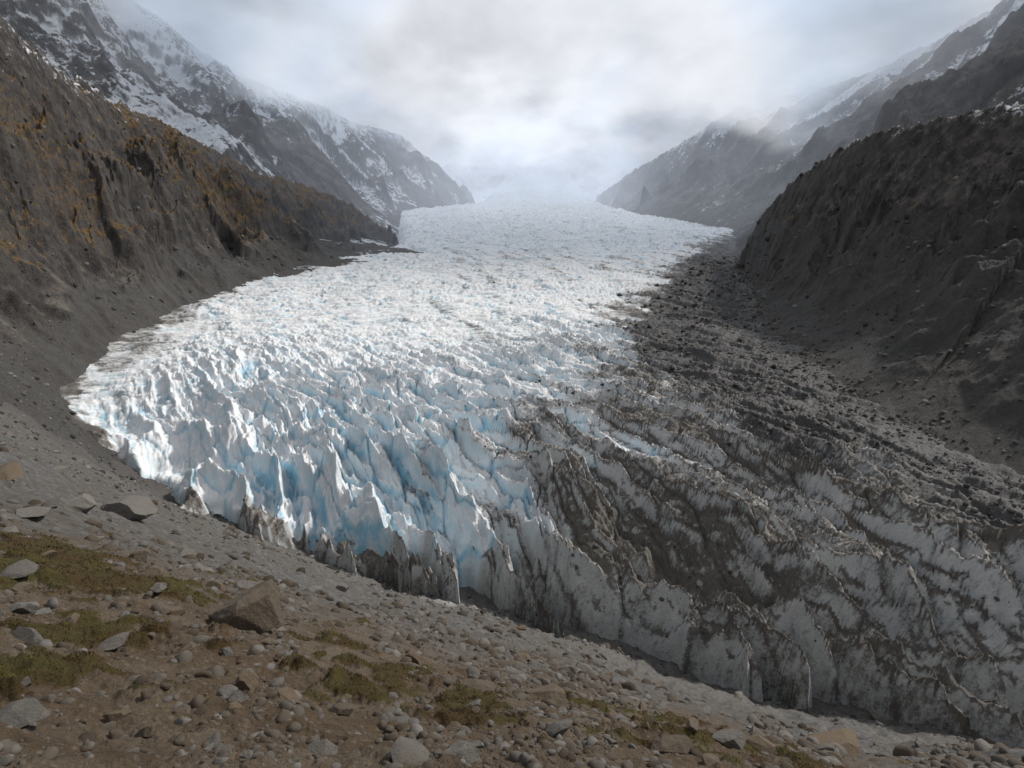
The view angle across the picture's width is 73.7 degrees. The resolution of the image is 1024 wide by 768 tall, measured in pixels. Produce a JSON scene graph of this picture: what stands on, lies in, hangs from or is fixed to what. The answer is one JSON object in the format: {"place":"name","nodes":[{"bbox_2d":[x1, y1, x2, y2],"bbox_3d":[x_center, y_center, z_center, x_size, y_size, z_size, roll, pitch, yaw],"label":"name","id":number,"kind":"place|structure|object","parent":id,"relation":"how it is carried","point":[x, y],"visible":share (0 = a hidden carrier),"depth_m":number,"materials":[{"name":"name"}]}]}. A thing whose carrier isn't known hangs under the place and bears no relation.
{"place":"outdoors","nodes":[
{"label":"outdoors","id":0,"kind":"place"},
{"bbox_2d":[0,14,398,469],"bbox_3d":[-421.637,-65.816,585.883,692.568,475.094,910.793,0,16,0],"label":"mountain","id":1,"kind":"structure","parent":0,"point":[62,162],"depth_m":396.33,"materials":[{"name":"stone"}]},
{"bbox_2d":[0,0,474,246],"bbox_3d":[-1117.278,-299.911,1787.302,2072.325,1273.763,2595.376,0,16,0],"label":"mountain","id":2,"kind":"structure","parent":0,"point":[133,55],"depth_m":1101.40,"materials":[{"name":"stone"}]},
{"bbox_2d":[0,133,1023,767],"bbox_3d":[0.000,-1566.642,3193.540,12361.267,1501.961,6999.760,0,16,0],"label":"ground","id":3,"kind":"structure","parent":0,"point":[46,483],"depth_m":16.32,"materials":[{"name":"gravel"}]},
{"bbox_2d":[2,481,12,486],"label":"boulder","id":4,"kind":"object","parent":3,"relation":"on","point":[8,483],"visible":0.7,"depth_m":49.61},
{"bbox_2d":[3,431,14,435],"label":"boulder","id":5,"kind":"object","parent":3,"relation":"on","point":[8,433],"visible":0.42,"depth_m":109.92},
{"bbox_2d":[0,526,18,532],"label":"boulder","id":6,"kind":"object","parent":3,"relation":"on","point":[13,529],"visible":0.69,"depth_m":28.15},
{"bbox_2d":[0,462,22,480],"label":"boulder","id":7,"kind":"object","parent":3,"relation":"on","point":[10,471],"visible":0.88,"depth_m":59.19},
{"bbox_2d":[0,559,37,578],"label":"boulder","id":8,"kind":"object","parent":3,"relation":"on","point":[22,568],"visible":0.99,"depth_m":16.35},
{"bbox_2d":[4,601,39,613],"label":"boulder","id":9,"kind":"object","parent":3,"relation":"on","point":[27,607],"visible":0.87,"depth_m":12.65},
{"bbox_2d":[11,582,33,590],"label":"boulder","id":10,"kind":"object","parent":3,"relation":"on","point":[22,586],"visible":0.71,"depth_m":14.39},
{"bbox_2d":[0,698,50,727],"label":"boulder","id":11,"kind":"object","parent":3,"relation":"on","point":[22,713],"visible":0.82,"depth_m":5.87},
{"bbox_2d":[21,676,31,686],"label":"boulder","id":12,"kind":"object","parent":3,"relation":"on","point":[25,681],"visible":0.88,"depth_m":7.49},
{"bbox_2d":[11,626,43,643],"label":"boulder","id":13,"kind":"object","parent":3,"relation":"on","point":[23,634],"visible":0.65,"depth_m":9.99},
{"bbox_2d":[15,506,50,517],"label":"boulder","id":14,"kind":"object","parent":3,"relation":"on","point":[33,511],"visible":0.94,"depth_m":34.38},
{"bbox_2d":[32,516,44,520],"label":"boulder","id":15,"kind":"object","parent":3,"relation":"on","point":[39,518],"visible":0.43,"depth_m":34.64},
{"bbox_2d":[33,607,51,614],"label":"boulder","id":16,"kind":"object","parent":3,"relation":"on","point":[44,610],"visible":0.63,"depth_m":12.61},
{"bbox_2d":[41,550,57,556],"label":"boulder","id":17,"kind":"object","parent":3,"relation":"on","point":[50,553],"visible":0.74,"depth_m":20.51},
{"bbox_2d":[41,495,59,507],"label":"boulder","id":18,"kind":"object","parent":3,"relation":"on","point":[53,502],"visible":0.71,"depth_m":40.49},
{"bbox_2d":[49,465,68,473],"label":"boulder","id":19,"kind":"object","parent":3,"relation":"on","point":[60,469],"visible":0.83,"depth_m":82.81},
{"bbox_2d":[62,613,79,623],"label":"boulder","id":20,"kind":"object","parent":3,"relation":"on","point":[73,618],"visible":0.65,"depth_m":12.48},
{"bbox_2d":[64,493,96,512],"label":"boulder","id":21,"kind":"object","parent":3,"relation":"on","point":[85,503],"visible":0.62,"depth_m":52.81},
{"bbox_2d":[98,632,128,651],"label":"boulder","id":22,"kind":"object","parent":3,"relation":"on","point":[112,643],"visible":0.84,"depth_m":10.48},
{"bbox_2d":[108,539,118,544],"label":"boulder","id":23,"kind":"object","parent":3,"relation":"on","point":[114,541],"visible":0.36,"depth_m":33.25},
{"bbox_2d":[103,709,131,721],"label":"boulder","id":24,"kind":"object","parent":3,"relation":"on","point":[115,715],"visible":0.99,"depth_m":7.15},
{"bbox_2d":[104,495,157,520],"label":"boulder","id":25,"kind":"object","parent":3,"relation":"on","point":[135,507],"visible":0.88,"depth_m":68.17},
{"bbox_2d":[129,549,147,561],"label":"boulder","id":26,"kind":"object","parent":3,"relation":"on","point":[139,555],"visible":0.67,"depth_m":26.91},
{"bbox_2d":[137,721,158,736],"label":"boulder","id":27,"kind":"object","parent":3,"relation":"on","point":[150,730],"visible":1,"depth_m":6.51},
{"bbox_2d":[138,567,163,576],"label":"boulder","id":28,"kind":"object","parent":3,"relation":"on","point":[153,571],"visible":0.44,"depth_m":20.93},
{"bbox_2d":[147,632,155,638],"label":"boulder","id":29,"kind":"object","parent":3,"relation":"on","point":[151,635],"visible":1,"depth_m":11.43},
{"bbox_2d":[149,583,166,594],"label":"boulder","id":30,"kind":"object","parent":3,"relation":"on","point":[156,589],"visible":0.96,"depth_m":16.15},
{"bbox_2d":[161,606,184,614],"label":"boulder","id":31,"kind":"object","parent":3,"relation":"on","point":[173,610],"visible":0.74,"depth_m":14.62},
{"bbox_2d":[174,704,190,714],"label":"boulder","id":32,"kind":"object","parent":3,"relation":"on","point":[185,709],"visible":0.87,"depth_m":7.57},
{"bbox_2d":[177,547,193,556],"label":"boulder","id":33,"kind":"object","parent":3,"relation":"on","point":[183,551],"visible":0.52,"depth_m":42.77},
{"bbox_2d":[181,642,196,650],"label":"boulder","id":34,"kind":"object","parent":3,"relation":"on","point":[190,646],"visible":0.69,"depth_m":11.02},
{"bbox_2d":[203,743,214,750],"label":"boulder","id":35,"kind":"object","parent":3,"relation":"on","point":[209,747],"visible":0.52,"depth_m":6.25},
{"bbox_2d":[202,730,219,747],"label":"boulder","id":36,"kind":"object","parent":3,"relation":"on","point":[214,738],"visible":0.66,"depth_m":6.36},
{"bbox_2d":[205,581,225,592],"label":"boulder","id":37,"kind":"object","parent":3,"relation":"on","point":[222,587],"visible":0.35,"depth_m":24.28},
{"bbox_2d":[214,743,231,754],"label":"boulder","id":38,"kind":"object","parent":3,"relation":"on","point":[220,746],"visible":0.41,"depth_m":6.12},
{"bbox_2d":[220,647,233,655],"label":"boulder","id":39,"kind":"object","parent":3,"relation":"on","point":[226,651],"visible":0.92,"depth_m":11.16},
{"bbox_2d":[216,684,237,697],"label":"boulder","id":40,"kind":"object","parent":3,"relation":"on","point":[227,690],"visible":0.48,"depth_m":8.21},
{"bbox_2d":[227,751,237,761],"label":"boulder","id":41,"kind":"object","parent":3,"relation":"on","point":[234,755],"visible":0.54,"depth_m":5.04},
{"bbox_2d":[228,560,236,563],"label":"boulder","id":42,"kind":"object","parent":3,"relation":"on","point":[232,561],"visible":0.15,"depth_m":56.36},
{"bbox_2d":[228,701,242,709],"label":"boulder","id":43,"kind":"object","parent":3,"relation":"on","point":[234,704],"visible":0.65,"depth_m":7.78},
{"bbox_2d":[228,690,248,702],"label":"boulder","id":44,"kind":"object","parent":3,"relation":"on","point":[239,696],"visible":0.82,"depth_m":7.97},
{"bbox_2d":[232,579,256,589],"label":"boulder","id":45,"kind":"object","parent":3,"relation":"on","point":[245,584],"visible":0.38,"depth_m":26.25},
{"bbox_2d":[208,579,281,633],"bbox_3d":[-5.893,5.204,15.348,1.301,1.389,1.518,6,17,20],"label":"boulder","id":46,"kind":"object","parent":3,"relation":"on","point":[257,608],"visible":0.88,"depth_m":14.99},
{"bbox_2d":[239,750,252,758],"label":"boulder","id":47,"kind":"object","parent":3,"relation":"on","point":[245,754],"visible":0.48,"depth_m":5.47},
{"bbox_2d":[235,671,258,690],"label":"boulder","id":48,"kind":"object","parent":3,"relation":"on","point":[245,679],"visible":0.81,"depth_m":8.61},
{"bbox_2d":[264,638,273,644],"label":"boulder","id":49,"kind":"object","parent":3,"relation":"on","point":[271,640],"visible":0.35,"depth_m":13.06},
{"bbox_2d":[277,687,300,703],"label":"boulder","id":50,"kind":"object","parent":3,"relation":"on","point":[287,694],"visible":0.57,"depth_m":8.46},
{"bbox_2d":[291,650,301,654],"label":"boulder","id":51,"kind":"object","parent":3,"relation":"on","point":[298,652],"visible":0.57,"depth_m":12.16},
{"bbox_2d":[316,589,327,593],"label":"boulder","id":52,"kind":"object","parent":3,"relation":"on","point":[321,590],"visible":0.39,"depth_m":53.96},
{"bbox_2d":[308,739,337,754],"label":"boulder","id":53,"kind":"object","parent":3,"relation":"on","point":[320,745],"visible":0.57,"depth_m":6.57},
{"bbox_2d":[321,620,335,628],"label":"boulder","id":54,"kind":"object","parent":3,"relation":"on","point":[329,623],"visible":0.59,"depth_m":21.61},
{"bbox_2d":[324,645,342,657],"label":"boulder","id":55,"kind":"object","parent":3,"relation":"on","point":[334,650],"visible":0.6,"depth_m":14.71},
{"bbox_2d":[331,762,340,767],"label":"boulder","id":56,"kind":"object","parent":3,"relation":"on","point":[336,765],"visible":1,"depth_m":5.60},
{"bbox_2d":[331,619,344,623],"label":"boulder","id":57,"kind":"object","parent":3,"relation":"on","point":[337,620],"visible":0.27,"depth_m":25.86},
{"bbox_2d":[327,702,353,716],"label":"boulder","id":58,"kind":"object","parent":3,"relation":"on","point":[343,708],"visible":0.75,"depth_m":8.91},
{"bbox_2d":[336,584,348,591],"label":"boulder","id":59,"kind":"object","parent":3,"relation":"on","point":[342,587],"visible":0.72,"depth_m":68.13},
{"bbox_2d":[340,693,351,701],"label":"boulder","id":60,"kind":"object","parent":3,"relation":"on","point":[346,696],"visible":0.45,"depth_m":10.37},
{"bbox_2d":[348,601,359,605],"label":"boulder","id":61,"kind":"object","parent":3,"relation":"on","point":[355,603],"visible":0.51,"depth_m":57.34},
{"bbox_2d":[348,749,360,757],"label":"boulder","id":62,"kind":"object","parent":3,"relation":"on","point":[354,753],"visible":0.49,"depth_m":6.00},
{"bbox_2d":[359,603,372,610],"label":"boulder","id":63,"kind":"object","parent":3,"relation":"on","point":[368,606],"visible":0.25,"depth_m":55.52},
{"bbox_2d":[371,602,379,609],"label":"boulder","id":64,"kind":"object","parent":3,"relation":"on","point":[375,606],"visible":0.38,"depth_m":57.08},
{"bbox_2d":[389,692,397,698],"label":"boulder","id":65,"kind":"object","parent":3,"relation":"on","point":[393,695],"visible":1,"depth_m":10.71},
{"bbox_2d":[394,716,409,724],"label":"boulder","id":66,"kind":"object","parent":3,"relation":"on","point":[402,720],"visible":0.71,"depth_m":8.71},
{"bbox_2d":[390,736,428,765],"bbox_3d":[-0.838,3.095,5.660,0.347,0.110,0.431,11,14,-17],"label":"boulder","id":67,"kind":"object","parent":3,"relation":"on","point":[414,752],"visible":0.88,"depth_m":5.67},
{"bbox_2d":[405,651,421,665],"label":"boulder","id":68,"kind":"object","parent":3,"relation":"on","point":[415,657],"visible":0.66,"depth_m":20.13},
{"bbox_2d":[411,586,420,593],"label":"boulder","id":69,"kind":"object","parent":3,"relation":"on","point":[416,589],"visible":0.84,"depth_m":146.97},
{"bbox_2d":[0,503,838,767],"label":"dry grass","id":70,"kind":"structure","parent":3,"relation":"on","point":[216,638],"depth_m":13.23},
{"bbox_2d":[438,630,445,634],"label":"boulder","id":71,"kind":"object","parent":3,"relation":"on","point":[442,632],"visible":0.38,"depth_m":46.92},
{"bbox_2d":[446,721,460,730],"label":"boulder","id":72,"kind":"object","parent":3,"relation":"on","point":[454,725],"visible":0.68,"depth_m":9.94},
{"bbox_2d":[452,731,464,737],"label":"boulder","id":73,"kind":"object","parent":3,"relation":"on","point":[461,732],"visible":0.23,"depth_m":8.67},
{"bbox_2d":[442,740,480,762],"bbox_3d":[-0.459,3.284,6.050,0.401,0.143,0.294,2,12,16],"label":"boulder","id":74,"kind":"object","parent":3,"relation":"on","point":[467,751],"visible":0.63,"depth_m":6.02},
{"bbox_2d":[466,699,480,706],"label":"boulder","id":75,"kind":"object","parent":3,"relation":"on","point":[475,702],"visible":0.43,"depth_m":11.64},
{"bbox_2d":[471,706,479,713],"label":"boulder","id":76,"kind":"object","parent":3,"relation":"on","point":[475,710],"visible":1,"depth_m":10.80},
{"bbox_2d":[472,740,483,748],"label":"boulder","id":77,"kind":"object","parent":3,"relation":"on","point":[478,744],"visible":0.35,"depth_m":8.20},
{"bbox_2d":[460,678,496,691],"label":"boulder","id":78,"kind":"object","parent":3,"relation":"on","point":[481,685],"visible":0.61,"depth_m":13.72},
{"bbox_2d":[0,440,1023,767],"bbox_3d":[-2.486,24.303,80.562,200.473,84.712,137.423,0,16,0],"label":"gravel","id":79,"kind":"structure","parent":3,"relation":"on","point":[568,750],"depth_m":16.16,"materials":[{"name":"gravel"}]},
{"bbox_2d":[0,18,1023,742],"bbox_3d":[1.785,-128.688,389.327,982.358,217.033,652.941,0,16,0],"label":"rubble","id":80,"kind":"object","parent":3,"relation":"on","point":[748,378],"visible":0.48,"depth_m":256.92,"materials":[{"name":"stone"}]},
{"bbox_2d":[500,666,527,679],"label":"boulder","id":81,"kind":"object","parent":3,"relation":"on","point":[512,669],"visible":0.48,"depth_m":25.33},
{"bbox_2d":[508,674,522,682],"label":"boulder","id":82,"kind":"object","parent":3,"relation":"on","point":[515,676],"visible":0.34,"depth_m":23.35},
{"bbox_2d":[515,626,525,630],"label":"boulder","id":83,"kind":"object","parent":3,"relation":"on","point":[521,628],"visible":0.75,"depth_m":115.17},
{"bbox_2d":[514,652,528,660],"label":"boulder","id":84,"kind":"object","parent":3,"relation":"on","point":[525,656],"visible":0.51,"depth_m":44.52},
{"bbox_2d":[59,173,1023,747],"bbox_3d":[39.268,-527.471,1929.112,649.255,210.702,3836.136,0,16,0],"label":"glacier","id":85,"kind":"object","parent":3,"relation":"on","point":[353,417],"visible":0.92,"depth_m":183.20,"materials":[{"name":"ice"}]},
{"bbox_2d":[524,683,565,707],"bbox_3d":[0.862,7.327,15.986,1.023,0.462,0.868,16,12,34],"label":"boulder","id":86,"kind":"object","parent":3,"relation":"on","point":[554,692],"visible":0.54,"depth_m":15.84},
{"bbox_2d":[547,755,557,764],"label":"boulder","id":87,"kind":"object","parent":3,"relation":"on","point":[553,759],"visible":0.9,"depth_m":6.44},
{"bbox_2d":[545,718,572,736],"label":"boulder","id":88,"kind":"object","parent":3,"relation":"on","point":[560,727],"visible":0.95,"depth_m":10.21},
{"bbox_2d":[556,707,566,715],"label":"boulder","id":89,"kind":"object","parent":3,"relation":"on","point":[562,711],"visible":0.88,"depth_m":13.76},
{"bbox_2d":[556,660,569,664],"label":"boulder","id":90,"kind":"object","parent":3,"relation":"on","point":[563,662],"visible":0.27,"depth_m":54.04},
{"bbox_2d":[576,663,591,671],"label":"boulder","id":91,"kind":"object","parent":3,"relation":"on","point":[584,667],"visible":0.23,"depth_m":52.85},
{"bbox_2d":[583,757,592,762],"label":"boulder","id":92,"kind":"object","parent":3,"relation":"on","point":[586,759],"visible":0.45,"depth_m":6.73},
{"bbox_2d":[599,697,610,703],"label":"boulder","id":93,"kind":"object","parent":3,"relation":"on","point":[606,700],"visible":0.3,"depth_m":19.92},
{"bbox_2d":[605,671,612,676],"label":"boulder","id":94,"kind":"object","parent":3,"relation":"on","point":[609,673],"visible":0.58,"depth_m":56.92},
{"bbox_2d":[604,736,616,744],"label":"boulder","id":95,"kind":"object","parent":3,"relation":"on","point":[611,741],"visible":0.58,"depth_m":9.90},
{"bbox_2d":[610,677,625,682],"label":"boulder","id":96,"kind":"object","parent":3,"relation":"on","point":[616,679],"visible":0.38,"depth_m":49.55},
{"bbox_2d":[627,743,637,748],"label":"boulder","id":97,"kind":"object","parent":3,"relation":"on","point":[631,745],"visible":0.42,"depth_m":9.54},
{"bbox_2d":[638,700,646,709],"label":"boulder","id":98,"kind":"object","parent":3,"relation":"on","point":[642,705],"visible":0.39,"depth_m":27.85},
{"bbox_2d":[640,757,649,761],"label":"boulder","id":99,"kind":"object","parent":3,"relation":"on","point":[644,759],"visible":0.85,"depth_m":8.69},
{"bbox_2d":[656,700,665,708],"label":"boulder","id":100,"kind":"object","parent":3,"relation":"on","point":[661,704],"visible":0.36,"depth_m":32.93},
{"bbox_2d":[651,734,692,754],"bbox_3d":[2.481,5.674,10.794,0.835,0.270,0.473,1,19,-20],"label":"boulder","id":101,"kind":"object","parent":3,"relation":"on","point":[671,744],"visible":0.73,"depth_m":10.70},
{"bbox_2d":[686,717,698,732],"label":"boulder","id":102,"kind":"object","parent":3,"relation":"on","point":[692,724],"visible":1,"depth_m":13.52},
{"bbox_2d":[698,707,709,714],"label":"boulder","id":103,"kind":"object","parent":3,"relation":"on","point":[704,711],"visible":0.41,"depth_m":35.35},
{"bbox_2d":[702,753,719,764],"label":"boulder","id":104,"kind":"object","parent":3,"relation":"on","point":[710,758],"visible":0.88,"depth_m":9.97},
{"bbox_2d":[712,729,746,749],"bbox_3d":[4.507,7.344,14.193,0.646,0.344,0.591,9,18,28],"label":"boulder","id":105,"kind":"object","parent":3,"relation":"on","point":[733,738],"visible":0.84,"depth_m":14.07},
{"bbox_2d":[734,691,742,699],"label":"boulder","id":106,"kind":"object","parent":3,"relation":"on","point":[738,695],"visible":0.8,"depth_m":110.66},
{"bbox_2d":[747,725,764,734],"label":"boulder","id":107,"kind":"object","parent":3,"relation":"on","point":[753,728],"visible":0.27,"depth_m":28.55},
{"bbox_2d":[754,722,765,729],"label":"boulder","id":108,"kind":"object","parent":3,"relation":"on","point":[757,724],"visible":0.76,"depth_m":35.47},
{"bbox_2d":[746,734,777,753],"bbox_3d":[5.476,7.884,14.962,0.487,0.201,1.050,-15,4,-28],"label":"boulder","id":109,"kind":"object","parent":3,"relation":"on","point":[759,743],"visible":0.75,"depth_m":14.89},
{"bbox_2d":[777,757,791,763],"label":"boulder","id":110,"kind":"object","parent":3,"relation":"on","point":[783,759],"visible":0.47,"depth_m":13.75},
{"bbox_2d":[815,743,835,751],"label":"boulder","id":111,"kind":"object","parent":3,"relation":"on","point":[828,746],"visible":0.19,"depth_m":26.64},
{"bbox_2d":[803,728,858,758],"bbox_3d":[15.887,17.876,33.690,4.088,0.649,2.021,-2,18,-24],"label":"boulder","id":112,"kind":"object","parent":3,"relation":"on","point":[846,738],"visible":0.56,"depth_m":33.90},
{"bbox_2d":[824,750,843,762],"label":"boulder","id":113,"kind":"object","parent":3,"relation":"on","point":[835,754],"visible":0.3,"depth_m":23.97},
{"bbox_2d":[859,747,868,753],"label":"boulder","id":114,"kind":"object","parent":3,"relation":"on","point":[862,750],"visible":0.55,"depth_m":40.62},
{"bbox_2d":[874,752,886,756],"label":"boulder","id":115,"kind":"object","parent":3,"relation":"on","point":[880,754],"visible":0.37,"depth_m":38.77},
{"bbox_2d":[868,709,893,723],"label":"boulder","id":116,"kind":"object","parent":3,"relation":"on","point":[879,716],"visible":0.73,"depth_m":113.32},
{"bbox_2d":[914,737,925,747],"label":"boulder","id":117,"kind":"object","parent":3,"relation":"on","point":[919,742],"visible":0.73,"depth_m":52.03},
{"bbox_2d":[328,91,724,202],"bbox_3d":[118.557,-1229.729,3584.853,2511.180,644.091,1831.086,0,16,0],"label":"cloud","id":118,"kind":"structure","parent":0,"point":[595,169],"depth_m":3841.09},
{"bbox_2d":[133,0,1000,133],"label":"sky","id":119,"kind":"structure","parent":0,"point":[439,66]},
{"bbox_2d":[596,0,1023,249],"bbox_3d":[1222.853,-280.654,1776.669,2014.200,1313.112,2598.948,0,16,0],"label":"mountain","id":120,"kind":"structure","parent":0,"point":[738,169],"depth_m":1173.83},
{"bbox_2d":[733,101,1023,475],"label":"mountain","id":121,"kind":"structure","parent":0,"point":[867,191],"depth_m":307.75,"materials":[{"name":"stone"}]}
]}

